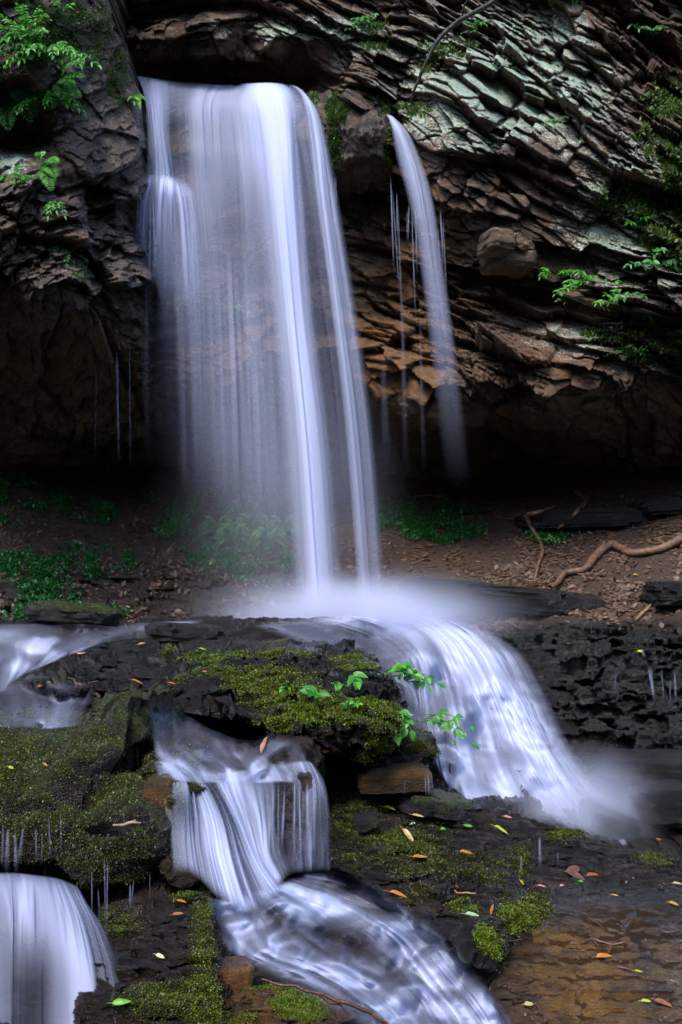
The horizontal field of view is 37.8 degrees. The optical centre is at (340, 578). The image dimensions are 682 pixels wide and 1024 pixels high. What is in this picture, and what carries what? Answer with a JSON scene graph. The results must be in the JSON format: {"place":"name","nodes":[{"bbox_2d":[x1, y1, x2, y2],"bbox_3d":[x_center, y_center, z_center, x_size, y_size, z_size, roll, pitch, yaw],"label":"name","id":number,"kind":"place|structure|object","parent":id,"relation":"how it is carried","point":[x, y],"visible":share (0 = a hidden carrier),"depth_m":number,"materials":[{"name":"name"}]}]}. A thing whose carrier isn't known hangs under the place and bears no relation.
{"place":"outdoors","nodes":[
{"label":"outdoors","id":0,"kind":"place"},
{"bbox_2d":[11,639,54,674],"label":"stream","id":1,"kind":"structure","parent":0,"point":[34,646],"depth_m":8.80,"materials":[{"name":"liquid"}]},
{"bbox_2d":[166,761,270,781],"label":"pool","id":2,"kind":"structure","parent":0,"point":[258,770],"depth_m":5.16,"materials":[{"name":"liquid"}]},
{"bbox_2d":[0,615,629,1023],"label":"stream bed","id":3,"kind":"object","parent":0,"point":[34,981],"visible":0.26,"depth_m":5.01,"materials":[{"name":"liquid"}]},
{"bbox_2d":[17,879,93,1023],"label":"corner waterfall","id":4,"kind":"structure","parent":3,"relation":"on","point":[68,934],"depth_m":3.66,"materials":[{"name":"liquid"}]},
{"bbox_2d":[22,600,124,628],"bbox_3d":[-2.739,0.361,10.129,1.035,0.299,0.717,0,0,0],"label":"boulder","id":5,"kind":"object","parent":3,"relation":"on","point":[59,613],"visible":0.96,"depth_m":9.89,"materials":[{"name":"stone"}]},
{"bbox_2d":[0,682,183,902],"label":"moss mound","id":6,"kind":"object","parent":3,"relation":"on","point":[163,708],"visible":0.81,"depth_m":4.60,"materials":[{"name":"plant"}]},
{"bbox_2d":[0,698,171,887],"bbox_3d":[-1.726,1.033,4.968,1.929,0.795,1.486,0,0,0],"label":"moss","id":7,"kind":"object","parent":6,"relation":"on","point":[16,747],"visible":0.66,"depth_m":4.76,"materials":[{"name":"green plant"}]},
{"bbox_2d":[0,689,175,898],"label":"moss","id":8,"kind":"object","parent":6,"relation":"on","point":[84,820],"visible":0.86,"depth_m":4.44,"materials":[{"name":"green plant"}]},
{"bbox_2d":[113,819,140,826],"bbox_3d":[-0.920,1.048,4.279,0.120,0.030,0.014,0,0,0],"label":"stick","id":9,"kind":"object","parent":8,"relation":"on","point":[129,822],"visible":1,"depth_m":4.28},
{"bbox_2d":[72,871,239,1023],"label":"tier","id":10,"kind":"object","parent":3,"relation":"on","point":[117,964],"visible":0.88,"depth_m":3.78,"materials":[{"name":"stone"}]},
{"bbox_2d":[107,998,130,1004],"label":"fallen leaf","id":11,"kind":"object","parent":10,"relation":"on","point":[120,1001],"visible":1,"depth_m":3.40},
{"bbox_2d":[91,889,229,1023],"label":"moss","id":12,"kind":"object","parent":10,"relation":"on","point":[148,1006],"visible":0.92,"depth_m":3.57,"materials":[{"name":"green plant"}]},
{"bbox_2d":[26,627,409,766],"bbox_3d":[-0.968,0.806,7.735,2.978,0.703,4.169,0,0,0],"label":"ledge bench","id":13,"kind":"object","parent":3,"relation":"on","point":[203,696],"visible":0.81,"depth_m":6.91,"materials":[{"name":"stone"}]},
{"bbox_2d":[68,677,100,697],"bbox_3d":[-1.642,0.765,6.475,0.194,0.163,1.497,0,0,-18],"label":"stick","id":14,"kind":"object","parent":13,"relation":"on","point":[76,683],"visible":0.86,"depth_m":6.81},
{"bbox_2d":[144,622,225,642],"bbox_3d":[-1.365,0.482,8.712,0.703,0.215,0.691,0,0,0],"label":"rock slab","id":15,"kind":"object","parent":13,"relation":"on","point":[163,632],"visible":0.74,"depth_m":8.45,"materials":[{"name":"stone"}]},
{"bbox_2d":[155,643,411,766],"bbox_3d":[-0.372,0.828,6.912,1.625,0.668,2.709,0,0,-28],"label":"moss","id":16,"kind":"object","parent":13,"relation":"on","point":[304,716],"visible":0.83,"depth_m":6.16,"materials":[{"name":"green plant"}]},
{"bbox_2d":[299,685,332,699],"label":"leafy plant","id":17,"kind":"object","parent":13,"relation":"on","point":[309,690],"visible":0.98,"depth_m":5.96,"materials":[{"name":"green plant"}]},
{"bbox_2d":[328,671,367,690],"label":"leafy plant","id":18,"kind":"object","parent":13,"relation":"on","point":[355,679],"visible":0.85,"depth_m":6.36,"materials":[{"name":"green plant"}]},
{"bbox_2d":[341,698,362,708],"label":"leafy plant","id":19,"kind":"object","parent":13,"relation":"on","point":[356,704],"visible":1,"depth_m":5.79,"materials":[{"name":"green plant"}]},
{"bbox_2d":[323,724,440,772],"bbox_3d":[0.188,1.118,6.843,0.958,0.300,1.391,0,0,0],"label":"ledge underside","id":20,"kind":"object","parent":13,"relation":"attached to","point":[401,756],"visible":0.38,"depth_m":6.34,"materials":[{"name":"stone"}]},
{"bbox_2d":[395,735,439,759],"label":"moss","id":21,"kind":"object","parent":20,"relation":"on","point":[420,743],"visible":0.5,"depth_m":6.40,"materials":[{"name":"green plant"}]},
{"bbox_2d":[371,668,408,682],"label":"leafy plant","id":22,"kind":"object","parent":13,"relation":"on","point":[393,676],"visible":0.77,"depth_m":6.74,"materials":[{"name":"green plant"}]},
{"bbox_2d":[393,709,415,745],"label":"leafy plant","id":23,"kind":"object","parent":13,"relation":"on","point":[404,726],"visible":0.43,"depth_m":6.10,"materials":[{"name":"green plant"}]},
{"bbox_2d":[390,661,444,691],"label":"leafy plant","id":24,"kind":"object","parent":13,"relation":"on","point":[416,674],"visible":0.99,"depth_m":6.65,"materials":[{"name":"green plant"}]},
{"bbox_2d":[140,719,327,890],"bbox_3d":[-0.573,1.171,5.337,0.996,0.661,1.853,0,0,0],"label":"cascade rock","id":25,"kind":"object","parent":3,"relation":"on","point":[225,755],"visible":0.68,"depth_m":5.00,"materials":[{"name":"stone"}]},
{"bbox_2d":[142,772,180,832],"bbox_3d":[-0.849,1.089,4.750,0.201,0.310,0.371,0,0,0],"label":"boulder","id":26,"kind":"object","parent":25,"relation":"on","point":[158,787],"visible":0.46,"depth_m":4.62,"materials":[{"name":"stone"}]},
{"bbox_2d":[164,763,278,900],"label":"cascade","id":27,"kind":"object","parent":25,"relation":"on","point":[218,853],"visible":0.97,"depth_m":4.53,"materials":[{"name":"liquid"}]},
{"bbox_2d":[138,738,317,872],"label":"waterfall","id":28,"kind":"object","parent":25,"relation":"on","point":[154,767],"visible":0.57,"depth_m":4.79,"materials":[{"name":"white liquid"}]},
{"bbox_2d":[293,767,315,824],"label":"waterfall","id":29,"kind":"structure","parent":25,"relation":"on","point":[304,791],"depth_m":4.97,"materials":[{"name":"liquid"}]},
{"bbox_2d":[223,970,374,1023],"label":"bottom rock","id":30,"kind":"object","parent":3,"relation":"on","point":[248,999],"visible":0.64,"depth_m":3.64,"materials":[{"name":"stone"}]},
{"bbox_2d":[217,956,254,992],"bbox_3d":[-0.426,1.536,3.850,0.167,0.108,0.163,0,0,-18],"label":"rock","id":31,"kind":"object","parent":30,"relation":"on","point":[237,973],"visible":0.52,"depth_m":3.79,"materials":[{"name":"stone"}]},
{"bbox_2d":[223,980,330,1023],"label":"moss","id":32,"kind":"object","parent":30,"relation":"on","point":[286,1007],"visible":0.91,"depth_m":3.63,"materials":[{"name":"green plant"}]},
{"bbox_2d":[261,978,388,1023],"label":"stick","id":33,"kind":"object","parent":30,"relation":"on","point":[322,995],"visible":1,"depth_m":3.35,"materials":[{"name":"wood"}]},
{"bbox_2d":[219,883,496,1023],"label":"rapids","id":34,"kind":"structure","parent":3,"relation":"on","point":[318,904],"depth_m":4.15,"materials":[{"name":"liquid"}]},
{"bbox_2d":[349,614,610,840],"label":"cascade","id":35,"kind":"object","parent":3,"relation":"on","point":[470,660],"visible":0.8,"depth_m":8.38,"materials":[{"name":"liquid"}]},
{"bbox_2d":[421,709,478,749],"bbox_3d":[0.697,0.961,6.389,0.230,0.235,0.386,0,0,-35],"label":"leafy plant","id":36,"kind":"object","parent":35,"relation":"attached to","point":[447,725],"visible":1,"depth_m":6.39,"materials":[{"name":"green plant"}]},
{"bbox_2d":[578,796,642,843],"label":"water mist","id":37,"kind":"structure","parent":3,"relation":"on","point":[608,819],"depth_m":6.79,"materials":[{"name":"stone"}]},
{"bbox_2d":[0,0,681,480],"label":"cliff","id":38,"kind":"structure","parent":0,"point":[464,368],"depth_m":12.39,"materials":[{"name":"stone"}]},
{"bbox_2d":[0,0,176,454],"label":"cliff buttress","id":39,"kind":"structure","parent":38,"relation":"attached to","point":[74,353],"depth_m":11.11,"materials":[{"name":"stone"}]},
{"bbox_2d":[0,163,35,187],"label":"leafy plant","id":40,"kind":"object","parent":39,"relation":"on","point":[16,179],"visible":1,"depth_m":9.50,"materials":[{"name":"green plant"}]},
{"bbox_2d":[0,89,36,129],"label":"fern","id":41,"kind":"object","parent":39,"relation":"attached to","point":[14,95],"visible":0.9,"depth_m":10.29,"materials":[{"name":"green plant"}]},
{"bbox_2d":[0,2,49,51],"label":"leafy plant","id":42,"kind":"object","parent":39,"relation":"on","point":[9,31],"visible":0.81,"depth_m":9.64,"materials":[{"name":"green plant"}]},
{"bbox_2d":[4,90,86,119],"bbox_3d":[-3.013,-4.889,10.187,0.772,0.474,0.505,0,0,-26],"label":"leafy plant","id":43,"kind":"object","parent":39,"relation":"attached to","point":[31,97],"visible":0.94,"depth_m":10.21,"materials":[{"name":"green plant"}]},
{"bbox_2d":[34,151,59,189],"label":"fern","id":44,"kind":"object","parent":39,"relation":"on","point":[50,169],"visible":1,"depth_m":9.72,"materials":[{"name":"green plant"}]},
{"bbox_2d":[0,31,101,70],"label":"leafy plant","id":45,"kind":"object","parent":39,"relation":"on","point":[39,48],"visible":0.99,"depth_m":9.72,"materials":[{"name":"green plant"}]},
{"bbox_2d":[42,201,67,220],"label":"leafy plant","id":46,"kind":"object","parent":39,"relation":"attached to","point":[53,205],"visible":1,"depth_m":9.69,"materials":[{"name":"green plant"}]},
{"bbox_2d":[50,245,70,269],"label":"leafy plant","id":47,"kind":"object","parent":39,"relation":"on","point":[65,256],"visible":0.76,"depth_m":9.92,"materials":[{"name":"green plant"}]},
{"bbox_2d":[51,0,74,12],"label":"leafy plant","id":48,"kind":"object","parent":39,"relation":"on","point":[73,3],"visible":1,"depth_m":10.23,"materials":[{"name":"green plant"}]},
{"bbox_2d":[2,0,131,282],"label":"moss","id":49,"kind":"object","parent":39,"relation":"on","point":[75,19],"visible":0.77,"depth_m":10.68,"materials":[{"name":"green plant"}]},
{"bbox_2d":[51,57,84,99],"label":"fern","id":50,"kind":"object","parent":39,"relation":"on","point":[62,86],"visible":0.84,"depth_m":10.19,"materials":[{"name":"green plant"}]},
{"bbox_2d":[127,94,146,108],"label":"leafy plant","id":51,"kind":"object","parent":39,"relation":"on","point":[139,97],"visible":1,"depth_m":11.57,"materials":[{"name":"green plant"}]},
{"bbox_2d":[143,177,186,256],"bbox_3d":[-2.038,-3.983,11.892,0.999,1.887,0.274,0,0,0],"label":"waterfall veil","id":52,"kind":"object","parent":39,"relation":"attached to","point":[167,185],"visible":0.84,"depth_m":11.78,"materials":[{"name":"liquid"}]},
{"bbox_2d":[155,272,187,286],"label":"leafy plant","id":53,"kind":"object","parent":39,"relation":"on","point":[165,278],"visible":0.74,"depth_m":12.77,"materials":[{"name":"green plant"}]},
{"bbox_2d":[166,295,210,311],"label":"leafy plant","id":54,"kind":"object","parent":38,"relation":"on","point":[183,299],"visible":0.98,"depth_m":12.43,"materials":[{"name":"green plant"}]},
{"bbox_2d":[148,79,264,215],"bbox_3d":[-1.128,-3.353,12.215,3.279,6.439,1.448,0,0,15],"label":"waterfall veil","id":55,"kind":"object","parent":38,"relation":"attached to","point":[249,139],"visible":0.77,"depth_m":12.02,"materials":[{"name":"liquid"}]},
{"bbox_2d":[222,304,253,317],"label":"leafy plant","id":56,"kind":"object","parent":38,"relation":"on","point":[237,307],"visible":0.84,"depth_m":12.61,"materials":[{"name":"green plant"}]},
{"bbox_2d":[251,83,328,608],"bbox_3d":[-0.741,-2.990,11.864,0.754,6.798,2.229,0,0,-27],"label":"waterfall jet","id":57,"kind":"object","parent":38,"relation":"attached to","point":[271,103],"visible":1,"depth_m":11.26,"materials":[{"name":"liquid"}]},
{"bbox_2d":[297,87,346,380],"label":"waterfall","id":58,"kind":"object","parent":38,"relation":"attached to","point":[320,166],"visible":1,"depth_m":11.43,"materials":[{"name":"liquid"}]},
{"bbox_2d":[303,90,391,206],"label":"cliff ledge block","id":59,"kind":"structure","parent":38,"relation":"on","point":[362,144],"depth_m":11.91,"materials":[{"name":"stone"}]},
{"bbox_2d":[301,88,393,174],"bbox_3d":[0.010,-5.487,11.974,1.208,1.214,0.819,0,0,13],"label":"moss","id":60,"kind":"object","parent":59,"relation":"on","point":[336,108],"visible":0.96,"depth_m":11.81,"materials":[{"name":"green plant"}]},
{"bbox_2d":[348,13,378,30],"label":"leafy plant","id":61,"kind":"object","parent":38,"relation":"on","point":[366,21],"visible":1,"depth_m":12.18,"materials":[{"name":"green plant"}]},
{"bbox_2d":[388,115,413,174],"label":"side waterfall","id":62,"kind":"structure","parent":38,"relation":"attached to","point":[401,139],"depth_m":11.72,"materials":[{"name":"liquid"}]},
{"bbox_2d":[400,279,420,304],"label":"rock","id":63,"kind":"object","parent":38,"relation":"on","point":[409,292],"visible":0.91,"depth_m":12.72,"materials":[{"name":"stone"}]},
{"bbox_2d":[170,17,681,366],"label":"moss","id":64,"kind":"object","parent":38,"relation":"on","point":[632,196],"visible":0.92,"depth_m":11.15,"materials":[{"name":"green plant"}]},
{"bbox_2d":[411,0,497,100],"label":"branch","id":65,"kind":"object","parent":38,"relation":"hanging from","point":[459,20],"visible":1,"depth_m":10.94,"materials":[{"name":"brown plant"}]},
{"bbox_2d":[479,248,537,278],"bbox_3d":[1.909,-3.635,11.441,0.646,0.224,0.584,0,0,0],"label":"rock","id":66,"kind":"object","parent":38,"relation":"on","point":[516,263],"visible":0.83,"depth_m":11.26,"materials":[{"name":"stone"}]},
{"bbox_2d":[476,227,516,259],"bbox_3d":[1.734,-3.742,11.108,0.340,0.276,0.520,0,0,-16],"label":"rock","id":67,"kind":"object","parent":66,"relation":"on","point":[495,242],"visible":0.92,"depth_m":10.94,"materials":[{"name":"stone"}]},
{"bbox_2d":[538,267,586,279],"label":"leafy plant","id":68,"kind":"object","parent":38,"relation":"on","point":[566,272],"visible":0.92,"depth_m":11.39,"materials":[{"name":"green plant"}]},
{"bbox_2d":[554,297,578,304],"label":"leafy plant","id":69,"kind":"object","parent":38,"relation":"on","point":[564,299],"visible":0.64,"depth_m":11.54,"materials":[{"name":"green plant"}]},
{"bbox_2d":[552,269,625,296],"bbox_3d":[2.734,-3.255,11.022,0.767,0.316,0.387,0,0,-14],"label":"leafy plant","id":70,"kind":"object","parent":38,"relation":"attached to","point":[570,286],"visible":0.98,"depth_m":11.02,"materials":[{"name":"green plant"}]},
{"bbox_2d":[592,288,647,306],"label":"leafy plant","id":71,"kind":"object","parent":38,"relation":"on","point":[614,299],"visible":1,"depth_m":10.59,"materials":[{"name":"green plant"}]},
{"bbox_2d":[607,344,647,356],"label":"leafy plant","id":72,"kind":"object","parent":38,"relation":"attached to","point":[629,347],"visible":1,"depth_m":10.92,"materials":[{"name":"green plant"}]},
{"bbox_2d":[624,216,650,227],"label":"leafy plant","id":73,"kind":"object","parent":38,"relation":"on","point":[640,218],"visible":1,"depth_m":10.84,"materials":[{"name":"green plant"}]},
{"bbox_2d":[630,312,652,323],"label":"leafy plant","id":74,"kind":"object","parent":38,"relation":"attached to","point":[638,314],"visible":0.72,"depth_m":10.93,"materials":[{"name":"green plant"}]},
{"bbox_2d":[627,22,665,37],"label":"leafy plant","id":75,"kind":"object","parent":38,"relation":"on","point":[648,30],"visible":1,"depth_m":12.05,"materials":[{"name":"green plant"}]},
{"bbox_2d":[623,247,681,272],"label":"leafy plant","id":76,"kind":"object","parent":38,"relation":"on","point":[657,263],"visible":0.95,"depth_m":10.56,"materials":[{"name":"green plant"}]},
{"bbox_2d":[639,330,681,349],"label":"leafy plant","id":77,"kind":"object","parent":38,"relation":"attached to","point":[673,333],"visible":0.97,"depth_m":11.05,"materials":[{"name":"green plant"}]},
{"bbox_2d":[0,465,681,804],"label":"bank","id":78,"kind":"structure","parent":0,"point":[624,687],"depth_m":12.23,"materials":[{"name":"soil"}]},
{"bbox_2d":[198,515,235,536],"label":"fern","id":79,"kind":"object","parent":78,"relation":"on","point":[211,520],"visible":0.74,"depth_m":13.33,"materials":[{"name":"green plant"}]},
{"bbox_2d":[214,523,253,547],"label":"fern","id":80,"kind":"object","parent":78,"relation":"on","point":[240,533],"visible":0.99,"depth_m":13.03,"materials":[{"name":"green plant"}]},
{"bbox_2d":[224,499,262,520],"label":"fern","id":81,"kind":"object","parent":78,"relation":"on","point":[236,505],"visible":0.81,"depth_m":13.82,"materials":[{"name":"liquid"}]},
{"bbox_2d":[234,512,270,536],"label":"fern","id":82,"kind":"object","parent":78,"relation":"on","point":[256,520],"visible":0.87,"depth_m":13.42,"materials":[{"name":"green plant"}]},
{"bbox_2d":[250,526,288,548],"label":"fern","id":83,"kind":"object","parent":78,"relation":"on","point":[262,531],"visible":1,"depth_m":12.98,"materials":[{"name":"green plant"}]},
{"bbox_2d":[266,515,301,536],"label":"fern","id":84,"kind":"object","parent":78,"relation":"on","point":[288,521],"visible":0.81,"depth_m":13.34,"materials":[{"name":"green plant"}]},
{"bbox_2d":[0,469,572,620],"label":"ground cover","id":85,"kind":"object","parent":78,"relation":"on","point":[426,522],"visible":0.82,"depth_m":13.27,"materials":[{"name":"green plant"}]},
{"bbox_2d":[0,463,681,644],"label":"leaf litter","id":86,"kind":"object","parent":78,"relation":"on","point":[622,595],"visible":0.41,"depth_m":12.55,"materials":[{"name":"plant"}]},
{"bbox_2d":[394,577,606,616],"bbox_3d":[1.805,0.217,11.190,2.423,0.474,1.310,0,0,0],"label":"rock slab","id":87,"kind":"object","parent":78,"relation":"on","point":[472,595],"visible":0.85,"depth_m":10.62,"materials":[{"name":"stone"}]},
{"bbox_2d":[495,505,555,583],"bbox_3d":[2.503,-0.482,12.537,0.832,1.083,2.362,0,0,2],"label":"root","id":88,"kind":"object","parent":78,"relation":"on","point":[527,515],"visible":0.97,"depth_m":12.40,"materials":[{"name":"brown plant"}]},
{"bbox_2d":[557,490,587,541],"bbox_3d":[3.098,-0.857,13.250,0.324,0.809,1.898,0,0,16],"label":"root","id":89,"kind":"object","parent":78,"relation":"on","point":[582,504],"visible":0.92,"depth_m":12.80,"materials":[{"name":"brown plant"}]},
{"bbox_2d":[513,507,653,529],"bbox_3d":[3.141,-0.764,12.944,1.756,0.303,1.000,0,0,0],"label":"rock slab","id":90,"kind":"object","parent":78,"relation":"on","point":[592,518],"visible":0.71,"depth_m":12.52,"materials":[{"name":"stone"}]},
{"bbox_2d":[548,533,681,588],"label":"root","id":91,"kind":"object","parent":78,"relation":"on","point":[600,551],"visible":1,"depth_m":11.55,"materials":[{"name":"brown plant"}]},
{"bbox_2d":[590,748,681,784],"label":"rock slab","id":92,"kind":"object","parent":78,"relation":"on","point":[625,766],"visible":0.94,"depth_m":7.46,"materials":[{"name":"stone"}]},
{"bbox_2d":[634,604,651,620],"bbox_3d":[3.101,0.343,10.225,0.039,0.171,0.336,0,0,43],"label":"stick","id":93,"kind":"object","parent":78,"relation":"on","point":[645,610],"visible":0.99,"depth_m":10.21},
{"bbox_2d":[627,496,681,515],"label":"rock slab","id":94,"kind":"object","parent":78,"relation":"on","point":[662,506],"visible":0.68,"depth_m":12.47,"materials":[{"name":"stone"}]},
{"bbox_2d":[639,580,681,608],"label":"boulder","id":95,"kind":"object","parent":78,"relation":"on","point":[664,594],"visible":0.93,"depth_m":10.13,"materials":[{"name":"stone"}]},
{"bbox_2d":[316,775,681,1023],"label":"shelf","id":96,"kind":"object","parent":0,"point":[607,995],"visible":0.75,"depth_m":4.92,"materials":[{"name":"stone"}]},
{"bbox_2d":[351,809,379,834],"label":"rock","id":97,"kind":"object","parent":96,"relation":"on","point":[365,822],"visible":1,"depth_m":5.55,"materials":[{"name":"stone"}]},
{"bbox_2d":[352,761,432,794],"bbox_3d":[0.318,1.231,6.248,0.471,0.147,0.510,0,0,-6],"label":"rock slab","id":98,"kind":"object","parent":96,"relation":"on","point":[407,777],"visible":0.84,"depth_m":6.02,"materials":[{"name":"stone"}]},
{"bbox_2d":[395,788,475,827],"bbox_3d":[0.577,1.401,6.119,0.488,0.199,0.571,0,0,0],"label":"boulder","id":99,"kind":"object","parent":96,"relation":"on","point":[438,807],"visible":0.94,"depth_m":5.92,"materials":[{"name":"stone"}]},
{"bbox_2d":[417,861,536,973],"bbox_3d":[0.672,1.578,4.790,0.674,0.256,1.554,0,0,0],"label":"mossy rock","id":100,"kind":"object","parent":96,"relation":"on","point":[456,929],"visible":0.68,"depth_m":4.37,"materials":[{"name":"stone"}]},
{"bbox_2d":[443,895,540,972],"bbox_3d":[0.731,1.542,4.500,0.547,0.206,0.927,0,0,0],"label":"moss","id":101,"kind":"object","parent":100,"relation":"on","point":[482,932],"visible":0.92,"depth_m":4.38,"materials":[{"name":"green plant"}]},
{"bbox_2d":[325,791,668,921],"bbox_3d":[0.690,1.541,5.733,1.788,0.436,2.538,0,0,37],"label":"moss","id":102,"kind":"object","parent":96,"relation":"on","point":[406,845],"visible":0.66,"depth_m":5.58,"materials":[{"name":"green plant"}]},
{"bbox_2d":[318,788,678,927],"bbox_3d":[0.657,1.542,5.773,1.925,0.444,2.609,0,0,37],"label":"moss","id":103,"kind":"object","parent":96,"relation":"on","point":[532,916],"visible":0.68,"depth_m":5.37,"materials":[{"name":"green plant"}]},
{"bbox_2d":[534,1002,547,1023],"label":"stick","id":104,"kind":"object","parent":96,"relation":"on","point":[541,1013],"visible":1,"depth_m":3.81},
{"bbox_2d":[451,869,681,1023],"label":"leaf litter","id":105,"kind":"object","parent":96,"relation":"on","point":[587,957],"visible":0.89,"depth_m":4.29,"materials":[{"name":"plant"}]},
{"bbox_2d":[558,869,584,879],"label":"fallen leaf","id":106,"kind":"object","parent":96,"relation":"on","point":[573,873],"visible":1,"depth_m":5.58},
{"bbox_2d":[580,937,624,945],"bbox_3d":[1.177,1.638,4.486,0.206,0.031,0.059,0,0,0],"label":"stick","id":107,"kind":"object","parent":96,"relation":"on","point":[594,939],"visible":1,"depth_m":4.49,"materials":[{"name":"wood"}]},
{"bbox_2d":[626,779,681,828],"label":"boulder","id":108,"kind":"object","parent":96,"relation":"on","point":[656,804],"visible":0.99,"depth_m":6.71,"materials":[{"name":"stone"}]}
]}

